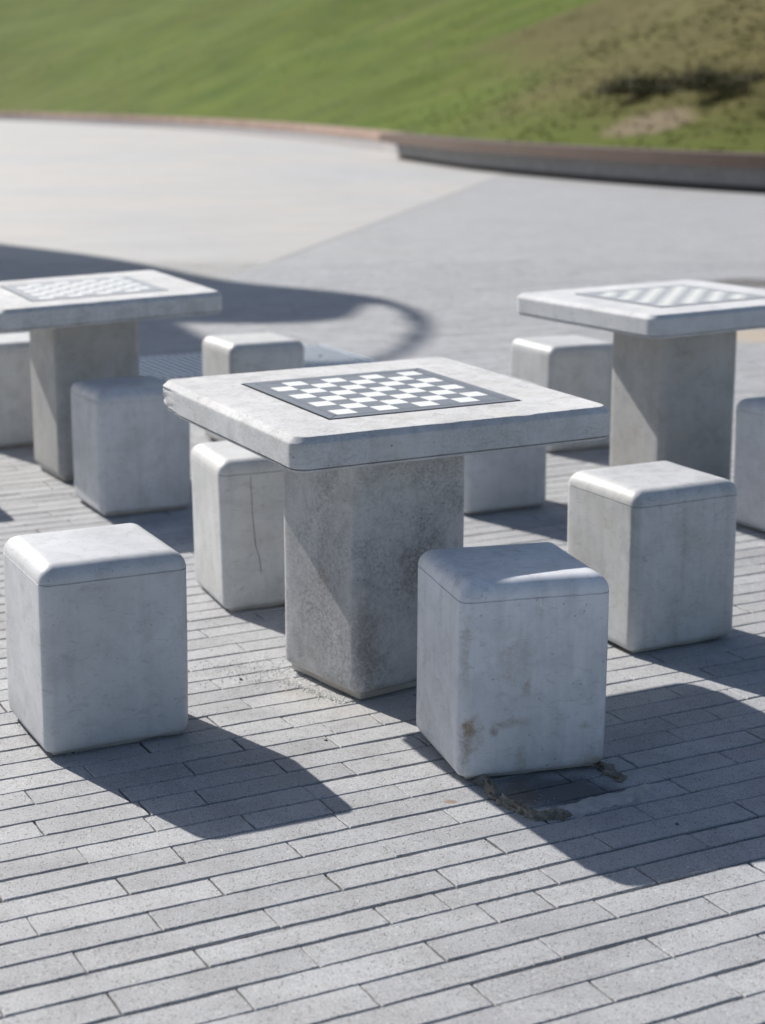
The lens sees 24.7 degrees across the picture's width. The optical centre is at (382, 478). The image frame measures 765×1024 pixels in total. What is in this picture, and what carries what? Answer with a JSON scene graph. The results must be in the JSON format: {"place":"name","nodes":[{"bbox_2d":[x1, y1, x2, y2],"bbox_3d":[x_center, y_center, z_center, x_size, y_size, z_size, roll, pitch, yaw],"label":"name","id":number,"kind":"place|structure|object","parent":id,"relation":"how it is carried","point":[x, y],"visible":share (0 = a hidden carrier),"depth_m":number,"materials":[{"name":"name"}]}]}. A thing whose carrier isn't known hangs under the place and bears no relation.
{"place":"outdoors","nodes":[
{"label":"outdoors","id":0,"kind":"place"},
{"bbox_2d":[0,120,506,263],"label":"pale paving","id":1,"kind":"structure","parent":0,"point":[72,193],"depth_m":27.94,"materials":[{"name":"beige concrete"}]},
{"bbox_2d":[0,261,764,1023],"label":"paving","id":2,"kind":"structure","parent":0,"point":[644,909],"depth_m":3.69,"materials":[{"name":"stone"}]},
{"bbox_2d":[0,333,33,447],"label":"stool","id":3,"kind":"object","parent":2,"relation":"on","point":[16,417],"visible":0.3,"depth_m":7.56,"materials":[{"name":"concrete"}]},
{"bbox_2d":[3,523,187,754],"bbox_3d":[-0.692,0.386,4.213,0.357,0.483,0.347,-6,15,-26],"label":"stool","id":4,"kind":"object","parent":2,"relation":"on","point":[96,629],"visible":1,"depth_m":4.07,"materials":[{"name":"concrete"}]},
{"bbox_2d":[0,270,221,481],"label":"chess table","id":5,"kind":"object","parent":2,"relation":"on","point":[81,327],"visible":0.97,"depth_m":6.87,"materials":[{"name":"concrete"}]},
{"bbox_2d":[71,375,190,515],"bbox_3d":[-0.938,-0.120,6.519,0.357,0.484,0.346,-6,14,-26],"label":"stool","id":6,"kind":"object","parent":2,"relation":"on","point":[131,444],"visible":0.86,"depth_m":6.37,"materials":[{"name":"concrete"}]},
{"bbox_2d":[190,441,284,609],"bbox_3d":[-0.367,0.138,5.343,0.357,0.484,0.347,-6,13,-21],"label":"stool","id":7,"kind":"object","parent":2,"relation":"on","point":[238,510],"visible":0.52,"depth_m":5.17,"materials":[{"name":"concrete"}]},
{"bbox_2d":[202,332,303,440],"bbox_3d":[-0.569,-0.383,7.720,0.358,0.483,0.346,-6,14,-27],"label":"stool","id":8,"kind":"object","parent":2,"relation":"on","point":[243,353],"visible":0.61,"depth_m":7.56,"materials":[{"name":"concrete"}]},
{"bbox_2d":[139,345,377,378],"bbox_3d":[-1.134,-0.621,9.929,2.100,0.063,0.768,-6,14,-27],"label":"floor grate","id":9,"kind":"object","parent":2,"relation":"in","point":[176,366],"visible":0.3,"depth_m":10.05,"materials":[{"name":"metal"}]},
{"bbox_2d":[2,474,758,1015],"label":"crumbs","id":10,"kind":"object","parent":2,"relation":"on","point":[332,696],"visible":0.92,"depth_m":4.54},
{"bbox_2d":[163,357,609,699],"bbox_3d":[-0.011,0.148,4.604,0.879,0.780,0.881,-6,14,-27],"label":"chess table","id":11,"kind":"object","parent":2,"relation":"on","point":[369,457],"visible":0.98,"depth_m":4.40,"materials":[{"name":"concrete"}]},
{"bbox_2d":[464,374,546,513],"bbox_3d":[0.382,-0.125,6.542,0.357,0.484,0.347,-6,14,-25],"label":"stool","id":12,"kind":"object","parent":2,"relation":"on","point":[505,480],"visible":0.24,"depth_m":6.41,"materials":[{"name":"concrete"}]},
{"bbox_2d":[417,542,609,778],"bbox_3d":[0.294,0.422,4.050,0.357,0.484,0.348,-3,13,-16],"label":"stool","id":13,"kind":"object","parent":2,"relation":"on","point":[512,658],"visible":0.98,"depth_m":3.90,"materials":[{"name":"concrete"}]},
{"bbox_2d":[510,335,612,451],"bbox_3d":[0.790,-0.367,7.651,0.357,0.485,0.347,-6,14,-27],"label":"stool","id":14,"kind":"object","parent":2,"relation":"on","point":[579,366],"visible":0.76,"depth_m":7.50,"materials":[{"name":"concrete"}]},
{"bbox_2d":[472,761,653,821],"bbox_3d":[0.403,0.676,3.870,0.366,0.033,0.293,-6,14,-26],"label":"mortar patch","id":15,"kind":"object","parent":2,"relation":"on","point":[580,808],"visible":0.98,"depth_m":3.79,"materials":[{"name":"grey concrete"}]},
{"bbox_2d":[517,280,764,479],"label":"chess table","id":16,"kind":"object","parent":2,"relation":"on","point":[674,362],"visible":0.94,"depth_m":6.63,"materials":[{"name":"concrete"}]},
{"bbox_2d":[568,461,737,652],"bbox_3d":[0.759,0.223,4.956,0.357,0.483,0.347,-7,14,-26],"label":"stool","id":17,"kind":"object","parent":2,"relation":"on","point":[653,543],"visible":0.92,"depth_m":4.81,"materials":[{"name":"concrete"}]},
{"bbox_2d":[733,396,764,531],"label":"stool","id":18,"kind":"object","parent":2,"relation":"on","point":[749,471],"visible":0.93,"depth_m":6.12,"materials":[{"name":"concrete"}]},
{"bbox_2d":[0,0,764,152],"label":"hill","id":19,"kind":"structure","parent":0,"point":[97,24],"depth_m":71.43,"materials":[{"name":"green plant"}]},
{"bbox_2d":[583,66,691,96],"bbox_3d":[5.486,-8.253,36.080,2.446,0.727,2.181,-6,14,-24],"label":"shrub","id":20,"kind":"object","parent":19,"relation":"on","point":[640,85],"visible":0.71,"depth_m":35.92,"materials":[{"name":"green plant"}]},
{"bbox_2d":[669,59,764,92],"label":"shrub","id":21,"kind":"object","parent":19,"relation":"on","point":[697,83],"visible":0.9,"depth_m":33.51,"materials":[{"name":"green plant"}]},
{"bbox_2d":[0,173,764,262],"bbox_3d":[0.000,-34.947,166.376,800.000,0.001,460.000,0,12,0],"label":"plaza","id":22,"kind":"structure","parent":0,"point":[517,217],"depth_m":20.38,"materials":[{"name":"grey concrete"}]},
{"bbox_2d":[0,111,402,155],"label":"retaining wall","id":23,"kind":"structure","parent":22,"relation":"on","point":[362,138],"depth_m":69.11,"materials":[{"name":"concrete"}]},
{"bbox_2d":[379,133,764,192],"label":"long bench","id":24,"kind":"object","parent":22,"relation":"on","point":[731,171],"visible":0.97,"depth_m":31.06,"materials":[{"name":"concrete"}]}
]}

